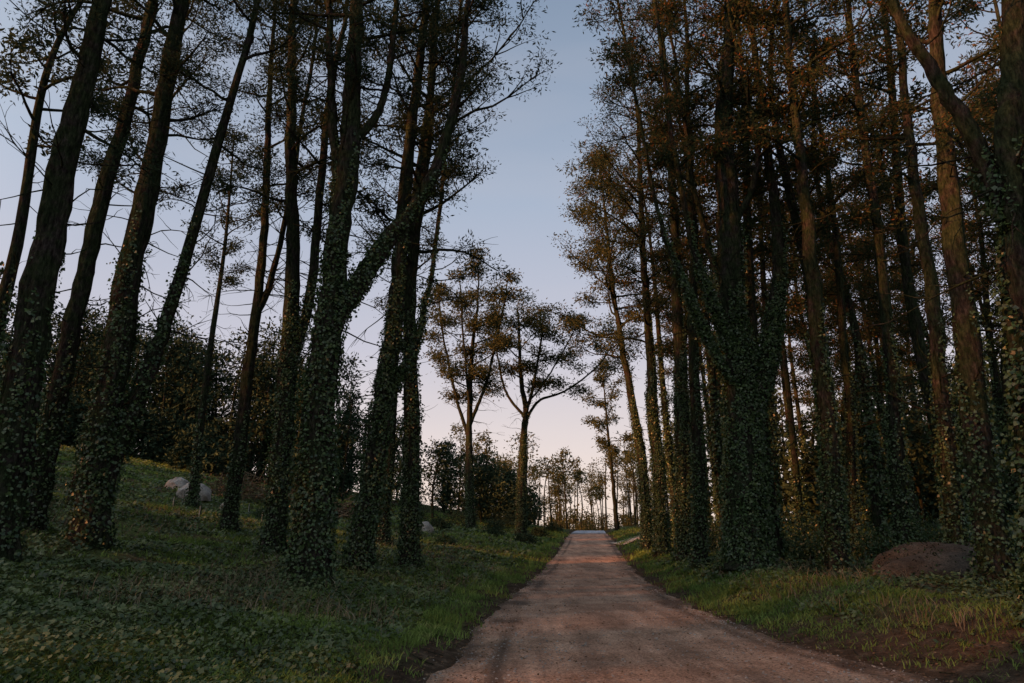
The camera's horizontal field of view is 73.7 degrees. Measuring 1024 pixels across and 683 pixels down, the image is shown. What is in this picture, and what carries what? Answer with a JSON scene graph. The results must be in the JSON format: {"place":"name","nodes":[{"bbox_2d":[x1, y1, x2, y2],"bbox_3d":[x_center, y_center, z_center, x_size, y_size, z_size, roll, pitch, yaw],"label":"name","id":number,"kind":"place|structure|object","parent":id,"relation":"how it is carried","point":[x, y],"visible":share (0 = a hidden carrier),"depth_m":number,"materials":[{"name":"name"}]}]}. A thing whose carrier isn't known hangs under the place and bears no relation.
{"place":"outdoors","nodes":[
{"label":"outdoors","id":0,"kind":"place"},
{"bbox_2d":[0,0,1001,528],"label":"sky","id":1,"kind":"structure","parent":0,"point":[517,204],"materials":[{"name":"blue"}]},
{"bbox_2d":[0,444,1023,682],"bbox_3d":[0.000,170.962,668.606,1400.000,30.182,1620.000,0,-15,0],"label":"ground","id":2,"kind":"structure","parent":0,"point":[962,668],"depth_m":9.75,"materials":[{"name":"green plant"}]},
{"bbox_2d":[0,0,145,362],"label":"cypress tree","id":3,"kind":"object","parent":2,"relation":"on","point":[9,276],"visible":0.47,"depth_m":23.41,"materials":[{"name":"plant"}]},
{"bbox_2d":[0,0,220,564],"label":"cypress tree","id":4,"kind":"object","parent":2,"relation":"on","point":[27,354],"visible":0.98,"depth_m":12.89,"materials":[{"name":"plant"}]},
{"bbox_2d":[0,0,220,535],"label":"cypress tree","id":5,"kind":"object","parent":2,"relation":"on","point":[54,412],"visible":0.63,"depth_m":16.77,"materials":[{"name":"plant"}]},
{"bbox_2d":[39,0,268,511],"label":"pine tree","id":6,"kind":"object","parent":2,"relation":"on","point":[74,476],"visible":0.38,"depth_m":23.38,"materials":[{"name":"plant"}]},
{"bbox_2d":[31,0,319,550],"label":"cypress tree","id":7,"kind":"object","parent":2,"relation":"on","point":[109,430],"visible":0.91,"depth_m":15.96,"materials":[{"name":"green plant"}]},
{"bbox_2d":[164,477,188,488],"bbox_3d":[-19.202,8.194,39.249,1.371,0.815,1.243,0,-15,0],"label":"boulder","id":8,"kind":"object","parent":2,"relation":"on","point":[178,482],"visible":0.69,"depth_m":38.83,"materials":[{"name":"stone"}]},
{"bbox_2d":[0,297,373,497],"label":"hillside forest","id":9,"kind":"object","parent":2,"relation":"on","point":[174,406],"visible":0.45,"depth_m":66.70,"materials":[{"name":"green plant"}]},
{"bbox_2d":[176,483,210,500],"bbox_3d":[-16.621,7.854,35.661,1.811,0.963,1.540,0,-15,0],"label":"boulder","id":10,"kind":"object","parent":2,"relation":"on","point":[205,493],"visible":0.52,"depth_m":35.25,"materials":[{"name":"stone"}]},
{"bbox_2d":[155,123,284,507],"bbox_3d":[-15.173,-1.638,35.089,5.398,20.295,4.485,-10,-19,33],"label":"cypress tree","id":11,"kind":"object","parent":2,"relation":"on","point":[196,471],"visible":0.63,"depth_m":35.74,"materials":[{"name":"plant"}]},
{"bbox_2d":[185,461,288,501],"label":"shrub","id":12,"kind":"object","parent":2,"relation":"on","point":[245,494],"visible":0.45,"depth_m":41.00,"materials":[{"name":"green plant"}]},
{"bbox_2d":[252,507,265,518],"bbox_3d":[-11.473,8.143,31.942,1.681,0.970,1.755,13,-20,-39],"label":"shrub","id":13,"kind":"object","parent":2,"relation":"on","point":[257,516],"visible":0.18,"depth_m":31.71,"materials":[{"name":"green plant"}]},
{"bbox_2d":[180,0,386,556],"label":"cypress tree","id":14,"kind":"object","parent":2,"relation":"on","point":[296,322],"visible":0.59,"depth_m":21.21,"materials":[{"name":"plant"}]},
{"bbox_2d":[192,0,375,532],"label":"cypress tree","id":15,"kind":"object","parent":2,"relation":"on","point":[229,516],"visible":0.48,"depth_m":25.29,"materials":[{"name":"plant"}]},
{"bbox_2d":[252,484,353,515],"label":"shrub","id":16,"kind":"object","parent":2,"relation":"on","point":[295,499],"visible":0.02,"depth_m":41.41,"materials":[{"name":"green plant"}]},
{"bbox_2d":[332,495,357,518],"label":"shrub","id":17,"kind":"object","parent":2,"relation":"on","point":[346,508],"visible":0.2,"depth_m":42.06,"materials":[{"name":"green plant"}]},
{"bbox_2d":[246,0,517,588],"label":"tree","id":18,"kind":"object","parent":2,"relation":"on","point":[310,545],"visible":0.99,"depth_m":16.12,"materials":[{"name":"green plant"}]},
{"bbox_2d":[344,7,481,545],"bbox_3d":[-4.788,-4.228,31.828,6.880,26.701,8.038,0,-15,0],"label":"cypress tree","id":19,"kind":"object","parent":2,"relation":"on","point":[384,530],"visible":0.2,"depth_m":31.43,"materials":[{"name":"plant"}]},
{"bbox_2d":[270,375,556,527],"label":"woodland edge","id":20,"kind":"object","parent":2,"relation":"on","point":[491,499],"visible":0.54,"depth_m":69.99,"materials":[{"name":"green plant"}]},
{"bbox_2d":[393,499,434,518],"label":"shrub","id":21,"kind":"object","parent":2,"relation":"on","point":[427,510],"visible":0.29,"depth_m":56.37,"materials":[{"name":"green plant"}]},
{"bbox_2d":[328,0,511,574],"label":"tree","id":22,"kind":"object","parent":2,"relation":"on","point":[360,544],"visible":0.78,"depth_m":20.22,"materials":[{"name":"plant"}]},
{"bbox_2d":[419,521,433,532],"bbox_3d":[-5.180,10.684,39.069,1.426,0.771,1.170,0,-15,0],"label":"boulder","id":23,"kind":"object","parent":2,"relation":"on","point":[427,526],"visible":0.42,"depth_m":38.76,"materials":[{"name":"stone"}]},
{"bbox_2d":[421,514,454,529],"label":"shrub","id":24,"kind":"object","parent":2,"relation":"on","point":[440,523],"visible":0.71,"depth_m":45.18,"materials":[{"name":"green plant"}]},
{"bbox_2d":[327,0,561,570],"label":"cypress tree","id":25,"kind":"object","parent":2,"relation":"on","point":[409,549],"visible":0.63,"depth_m":22.57,"materials":[{"name":"plant"}]},
{"bbox_2d":[435,533,460,544],"bbox_3d":[-3.157,9.816,33.599,1.339,0.745,1.401,0,-15,0],"label":"shrub","id":26,"kind":"object","parent":2,"relation":"on","point":[445,539],"visible":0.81,"depth_m":33.35,"materials":[{"name":"green plant"}]},
{"bbox_2d":[442,505,485,527],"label":"shrub","id":27,"kind":"object","parent":2,"relation":"on","point":[457,519],"visible":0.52,"depth_m":53.98,"materials":[{"name":"green plant"}]},
{"bbox_2d":[418,242,534,529],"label":"pine tree","id":28,"kind":"object","parent":2,"relation":"on","point":[440,358],"visible":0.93,"depth_m":53.26,"materials":[{"name":"green plant"}]},
{"bbox_2d":[482,520,509,536],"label":"shrub","id":29,"kind":"object","parent":2,"relation":"on","point":[496,528],"visible":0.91,"depth_m":47.97,"materials":[{"name":"green plant"}]},
{"bbox_2d":[484,507,515,528],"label":"shrub","id":30,"kind":"object","parent":2,"relation":"on","point":[504,519],"visible":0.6,"depth_m":63.80,"materials":[{"name":"green plant"}]},
{"bbox_2d":[0,445,1023,682],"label":"ground cover plants","id":31,"kind":"object","parent":2,"relation":"on","point":[63,605],"visible":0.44,"depth_m":9.97,"materials":[{"name":"green plant"}]},
{"bbox_2d":[20,445,1020,637],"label":"dry stalks","id":32,"kind":"object","parent":2,"relation":"on","point":[437,569],"visible":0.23,"depth_m":12.70,"materials":[{"name":"green plant"}]},
{"bbox_2d":[514,530,537,543],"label":"shrub","id":33,"kind":"object","parent":2,"relation":"on","point":[527,536],"visible":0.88,"depth_m":44.00,"materials":[{"name":"green plant"}]},
{"bbox_2d":[529,525,552,536],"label":"shrub","id":34,"kind":"object","parent":2,"relation":"on","point":[538,531],"visible":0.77,"depth_m":55.70,"materials":[{"name":"green plant"}]},
{"bbox_2d":[470,288,631,533],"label":"pine tree","id":35,"kind":"object","parent":2,"relation":"on","point":[521,367],"visible":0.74,"depth_m":57.16,"materials":[{"name":"green plant"}]},
{"bbox_2d":[544,521,565,532],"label":"shrub","id":36,"kind":"object","parent":2,"relation":"on","point":[553,526],"visible":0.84,"depth_m":69.25,"materials":[{"name":"green plant"}]},
{"bbox_2d":[448,424,675,530],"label":"distant tree row","id":37,"kind":"object","parent":2,"relation":"on","point":[559,490],"visible":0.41,"depth_m":127.38,"materials":[{"name":"green plant"}]},
{"bbox_2d":[573,355,632,530],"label":"pine tree","id":38,"kind":"object","parent":2,"relation":"on","point":[602,380],"visible":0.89,"depth_m":75.87,"materials":[{"name":"green plant"}]},
{"bbox_2d":[529,138,704,550],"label":"tree","id":39,"kind":"object","parent":2,"relation":"on","point":[644,499],"visible":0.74,"depth_m":41.74,"materials":[{"name":"plant"}]},
{"bbox_2d":[599,145,683,546],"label":"tree","id":40,"kind":"object","parent":2,"relation":"on","point":[667,432],"visible":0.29,"depth_m":39.80,"materials":[{"name":"plant"}]},
{"bbox_2d":[572,34,712,557],"bbox_3d":[6.825,-3.466,35.642,8.581,28.386,8.624,8,-17,-26],"label":"tree","id":41,"kind":"object","parent":2,"relation":"on","point":[660,537],"visible":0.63,"depth_m":34.06,"materials":[{"name":"plant"}]},
{"bbox_2d":[571,0,769,563],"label":"cypress tree","id":42,"kind":"object","parent":2,"relation":"on","point":[682,510],"visible":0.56,"depth_m":28.69,"materials":[{"name":"plant"}]},
{"bbox_2d":[650,247,705,424],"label":"tree","id":43,"kind":"object","parent":2,"relation":"on","point":[666,372],"visible":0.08,"depth_m":55.13,"materials":[{"name":"green plant"}]},
{"bbox_2d":[658,291,708,434],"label":"tree","id":44,"kind":"object","parent":2,"relation":"on","point":[664,326],"visible":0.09,"depth_m":63.22,"materials":[{"name":"green plant"}]},
{"bbox_2d":[590,0,779,570],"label":"cypress tree","id":45,"kind":"object","parent":2,"relation":"on","point":[699,521],"visible":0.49,"depth_m":24.66,"materials":[{"name":"plant"}]},
{"bbox_2d":[636,101,741,549],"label":"tree","id":46,"kind":"object","parent":2,"relation":"on","point":[668,349],"visible":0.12,"depth_m":34.09,"materials":[{"name":"green plant"}]},
{"bbox_2d":[659,235,718,524],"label":"cypress tree","id":47,"kind":"object","parent":2,"relation":"on","point":[708,428],"visible":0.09,"depth_m":60.07,"materials":[{"name":"plant"}]},
{"bbox_2d":[640,57,762,556],"bbox_3d":[8.669,-2.317,30.890,5.516,23.338,6.145,-4,-16,15],"label":"tree","id":48,"kind":"object","parent":2,"relation":"on","point":[712,398],"visible":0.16,"depth_m":29.09,"materials":[{"name":"plant"}]},
{"bbox_2d":[572,0,835,573],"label":"cypress tree","id":49,"kind":"object","parent":2,"relation":"on","point":[747,382],"visible":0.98,"depth_m":21.11,"materials":[{"name":"green plant"}]},
{"bbox_2d":[681,191,726,486],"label":"tree","id":50,"kind":"object","parent":2,"relation":"on","point":[701,366],"visible":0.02,"depth_m":46.45,"materials":[{"name":"green plant"}]},
{"bbox_2d":[707,518,719,549],"bbox_3d":[9.484,9.446,32.693,2.643,1.930,3.152,0,-15,0],"label":"shrub","id":51,"kind":"object","parent":2,"relation":"on","point":[714,530],"visible":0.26,"depth_m":32.33,"materials":[{"name":"green plant"}]},
{"bbox_2d":[714,185,761,335],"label":"cypress tree","id":52,"kind":"object","parent":2,"relation":"on","point":[758,271],"visible":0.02,"depth_m":50.44,"materials":[{"name":"plant"}]},
{"bbox_2d":[662,2,829,561],"bbox_3d":[9.481,-5.282,27.492,6.492,27.469,7.233,0,-15,1],"label":"cypress tree","id":53,"kind":"object","parent":2,"relation":"on","point":[776,527],"visible":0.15,"depth_m":26.89,"materials":[{"name":"plant"}]},
{"bbox_2d":[711,81,811,537],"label":"tree","id":54,"kind":"object","parent":2,"relation":"on","point":[772,428],"visible":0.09,"depth_m":32.89,"materials":[{"name":"plant"}]},
{"bbox_2d":[690,0,878,561],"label":"cypress tree","id":55,"kind":"object","parent":2,"relation":"on","point":[794,211],"visible":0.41,"depth_m":23.44,"materials":[{"name":"green plant"}]},
{"bbox_2d":[758,247,814,490],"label":"cypress tree","id":56,"kind":"object","parent":2,"relation":"on","point":[798,411],"visible":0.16,"depth_m":55.09,"materials":[{"name":"plant"}]},
{"bbox_2d":[756,202,818,533],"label":"tree","id":57,"kind":"object","parent":2,"relation":"on","point":[778,381],"visible":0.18,"depth_m":47.06,"materials":[{"name":"plant"}]},
{"bbox_2d":[741,158,834,541],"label":"tree","id":58,"kind":"object","parent":2,"relation":"on","point":[797,487],"visible":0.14,"depth_m":40.60,"materials":[{"name":"plant"}]},
{"bbox_2d":[696,0,898,572],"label":"cypress tree","id":59,"kind":"object","parent":2,"relation":"on","point":[835,548],"visible":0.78,"depth_m":20.08,"materials":[{"name":"plant"}]},
{"bbox_2d":[779,527,820,560],"bbox_3d":[10.454,7.215,24.048,2.624,1.500,2.307,0,-15,0],"label":"shrub","id":60,"kind":"object","parent":2,"relation":"on","point":[805,549],"visible":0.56,"depth_m":23.93,"materials":[{"name":"green plant"}]},
{"bbox_2d":[779,501,821,551],"bbox_3d":[12.516,7.939,28.978,3.825,2.738,3.724,13,-20,-40],"label":"shrub","id":61,"kind":"object","parent":2,"relation":"on","point":[802,525],"visible":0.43,"depth_m":28.72,"materials":[{"name":"green plant"}]},
{"bbox_2d":[766,217,841,523],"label":"cypress tree","id":62,"kind":"object","parent":2,"relation":"on","point":[809,381],"visible":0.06,"depth_m":51.59,"materials":[{"name":"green plant"}]},
{"bbox_2d":[790,318,837,456],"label":"cypress tree","id":63,"kind":"object","parent":2,"relation":"on","point":[809,434],"visible":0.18,"depth_m":63.05,"materials":[{"name":"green plant"}]},
{"bbox_2d":[765,163,865,521],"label":"tree","id":64,"kind":"object","parent":2,"relation":"on","point":[830,282],"visible":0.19,"depth_m":41.19,"materials":[{"name":"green plant"}]},
{"bbox_2d":[752,18,906,552],"bbox_3d":[14.389,-3.049,30.340,5.717,24.190,6.370,9,-18,-29],"label":"cypress tree","id":65,"kind":"object","parent":2,"relation":"on","point":[874,479],"visible":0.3,"depth_m":28.67,"materials":[{"name":"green plant"}]},
{"bbox_2d":[780,155,880,526],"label":"tree","id":66,"kind":"object","parent":2,"relation":"on","point":[857,414],"visible":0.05,"depth_m":48.25,"materials":[{"name":"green plant"}]},
{"bbox_2d":[775,0,892,554],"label":"cypress tree","id":67,"kind":"object","parent":2,"relation":"on","point":[853,487],"visible":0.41,"depth_m":27.10,"materials":[{"name":"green plant"}]},
{"bbox_2d":[667,334,1014,529],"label":"background forest","id":68,"kind":"object","parent":2,"relation":"on","point":[916,454],"visible":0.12,"depth_m":51.85,"materials":[{"name":"green plant"}]},
{"bbox_2d":[804,197,878,529],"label":"tree","id":69,"kind":"object","parent":2,"relation":"on","point":[839,381],"visible":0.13,"depth_m":46.25,"materials":[{"name":"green plant"}]},
{"bbox_2d":[821,261,871,433],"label":"tree","id":70,"kind":"object","parent":2,"relation":"on","point":[842,414],"visible":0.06,"depth_m":57.46,"materials":[{"name":"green plant"}]},
{"bbox_2d":[767,0,936,549],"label":"cypress tree","id":71,"kind":"object","parent":2,"relation":"on","point":[900,495],"visible":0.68,"depth_m":21.32,"materials":[{"name":"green plant"}]},
{"bbox_2d":[825,269,882,439],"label":"tree","id":72,"kind":"object","parent":2,"relation":"on","point":[855,368],"visible":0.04,"depth_m":53.22,"materials":[{"name":"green plant"}]},
{"bbox_2d":[814,170,903,477],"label":"tree","id":73,"kind":"object","parent":2,"relation":"on","point":[873,364],"visible":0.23,"depth_m":42.29,"materials":[{"name":"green plant"}]},
{"bbox_2d":[846,521,892,561],"bbox_3d":[11.836,6.586,22.059,2.361,1.517,2.646,5,-16,-16],"label":"shrub","id":74,"kind":"object","parent":2,"relation":"on","point":[873,547],"visible":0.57,"depth_m":21.99,"materials":[{"name":"green plant"}]},
{"bbox_2d":[817,99,929,539],"bbox_3d":[17.907,-1.720,32.860,6.603,22.958,4.437,10,-18,-32],"label":"tree","id":75,"kind":"object","parent":2,"relation":"on","point":[901,326],"visible":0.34,"depth_m":33.16,"materials":[{"name":"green plant"}]},
{"bbox_2d":[825,157,923,507],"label":"tree","id":76,"kind":"object","parent":2,"relation":"on","point":[877,348],"visible":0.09,"depth_m":45.92,"materials":[{"name":"plant"}]},
{"bbox_2d":[837,228,911,490],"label":"tree","id":77,"kind":"object","parent":2,"relation":"on","point":[879,371],"visible":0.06,"depth_m":50.71,"materials":[{"name":"plant"}]},
{"bbox_2d":[848,238,917,420],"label":"tree","id":78,"kind":"object","parent":2,"relation":"on","point":[906,380],"visible":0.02,"depth_m":55.41,"materials":[{"name":"plant"}]},
{"bbox_2d":[780,0,988,541],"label":"cypress tree","id":79,"kind":"object","parent":2,"relation":"on","point":[909,290],"visible":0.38,"depth_m":23.88,"materials":[{"name":"plant"}]},
{"bbox_2d":[818,47,969,527],"bbox_3d":[19.939,-3.667,34.950,6.274,27.701,6.762,-7,-17,24],"label":"cypress tree","id":80,"kind":"object","parent":2,"relation":"on","point":[892,210],"visible":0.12,"depth_m":35.98,"materials":[{"name":"plant"}]},
{"bbox_2d":[803,0,999,542],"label":"cypress tree","id":81,"kind":"object","parent":2,"relation":"on","point":[953,505],"visible":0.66,"depth_m":18.83,"materials":[{"name":"plant"}]},
{"bbox_2d":[862,498,940,541],"bbox_3d":[16.938,8.184,29.933,4.679,2.628,4.806,0,-15,0],"label":"shrub","id":82,"kind":"object","parent":2,"relation":"on","point":[917,529],"visible":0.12,"depth_m":29.61,"materials":[{"name":"green plant"}]},
{"bbox_2d":[892,282,922,413],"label":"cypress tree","id":83,"kind":"object","parent":2,"relation":"on","point":[912,367],"visible":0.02,"depth_m":74.02,"materials":[{"name":"plant"}]},
{"bbox_2d":[888,259,928,422],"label":"tree","id":84,"kind":"object","parent":2,"relation":"on","point":[908,354],"visible":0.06,"depth_m":71.19,"materials":[{"name":"plant"}]},
{"bbox_2d":[873,188,949,526],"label":"tree","id":85,"kind":"object","parent":2,"relation":"on","point":[913,362],"visible":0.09,"depth_m":46.71,"materials":[{"name":"plant"}]},
{"bbox_2d":[874,230,956,502],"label":"tree","id":86,"kind":"object","parent":2,"relation":"on","point":[909,329],"visible":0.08,"depth_m":56.13,"materials":[{"name":"plant"}]},
{"bbox_2d":[839,0,1022,586],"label":"cypress tree","id":87,"kind":"object","parent":2,"relation":"on","point":[995,544],"visible":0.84,"depth_m":14.48,"materials":[{"name":"plant"}]},
{"bbox_2d":[839,0,1023,629],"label":"tree","id":88,"kind":"object","parent":2,"relation":"on","point":[1000,170],"visible":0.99,"depth_m":9.73,"materials":[{"name":"plant"}]},
{"bbox_2d":[871,184,1003,524],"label":"tree","id":89,"kind":"object","parent":2,"relation":"on","point":[924,311],"visible":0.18,"depth_m":49.54,"materials":[{"name":"brown plant"}]},
{"bbox_2d":[869,539,1023,580],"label":"boulder","id":90,"kind":"object","parent":2,"relation":"on","point":[942,556],"visible":0.52,"depth_m":15.02,"materials":[{"name":"stone"}]},
{"bbox_2d":[913,0,1001,215],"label":"cypress tree","id":91,"kind":"object","parent":2,"relation":"on","point":[997,13],"visible":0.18,"depth_m":33.12,"materials":[{"name":"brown plant"}]},
{"bbox_2d":[914,164,1000,425],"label":"cypress tree","id":92,"kind":"object","parent":2,"relation":"on","point":[942,276],"visible":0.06,"depth_m":42.97,"materials":[{"name":"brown plant"}]},
{"bbox_2d":[920,98,1020,530],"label":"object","id":93,"kind":"object","parent":2,"relation":"on","point":[998,402],"visible":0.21,"depth_m":36.29,"materials":[{"name":"brown plant"}]},
{"bbox_2d":[928,194,1017,463],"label":"tree","id":94,"kind":"object","parent":2,"relation":"on","point":[981,304],"visible":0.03,"depth_m":47.04,"materials":[{"name":"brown plant"}]},
{"bbox_2d":[930,102,1018,486],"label":"cypress tree","id":95,"kind":"object","parent":2,"relation":"on","point":[994,351],"visible":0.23,"depth_m":31.93,"materials":[{"name":"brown plant"}]},
{"bbox_2d":[957,79,997,285],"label":"cypress tree","id":96,"kind":"object","parent":2,"relation":"on","point":[989,242],"visible":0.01,"depth_m":39.63,"materials":[{"name":"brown plant"}]},
{"bbox_2d":[953,21,1002,264],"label":"cypress tree","id":97,"kind":"object","parent":2,"relation":"on","point":[991,102],"visible":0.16,"depth_m":28.79,"materials":[{"name":"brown plant"}]},
{"bbox_2d":[964,98,994,290],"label":"cypress tree","id":98,"kind":"object","parent":2,"relation":"on","point":[977,231],"visible":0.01,"depth_m":42.79,"materials":[{"name":"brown plant"}]},
{"bbox_2d":[964,190,1001,345],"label":"cypress tree","id":99,"kind":"object","parent":2,"relation":"on","point":[997,340],"visible":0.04,"depth_m":43.50,"materials":[{"name":"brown plant"}]},
{"bbox_2d":[972,16,1001,93],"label":"cypress tree","id":100,"kind":"object","parent":2,"relation":"on","point":[995,80],"visible":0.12,"depth_m":31.49,"materials":[{"name":"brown plant"}]},
{"bbox_2d":[956,73,1019,483],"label":"cypress tree","id":101,"kind":"object","parent":2,"relation":"on","point":[972,96],"visible":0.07,"depth_m":36.75,"materials":[{"name":"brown plant"}]},
{"bbox_2d":[572,530,605,533],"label":"asphalt road","id":102,"kind":"structure","parent":0,"point":[590,531],"depth_m":79.58,"materials":[{"name":"grey asphalt"}]},
{"bbox_2d":[423,533,943,682],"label":"dirt road","id":103,"kind":"structure","parent":0,"point":[575,547],"depth_m":10.10,"materials":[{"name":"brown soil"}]},
{"bbox_2d":[141,543,1023,682],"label":"fallen leaves","id":104,"kind":"object","parent":103,"relation":"on","point":[951,681],"depth_m":9.25,"materials":[{"name":"brown plant"}]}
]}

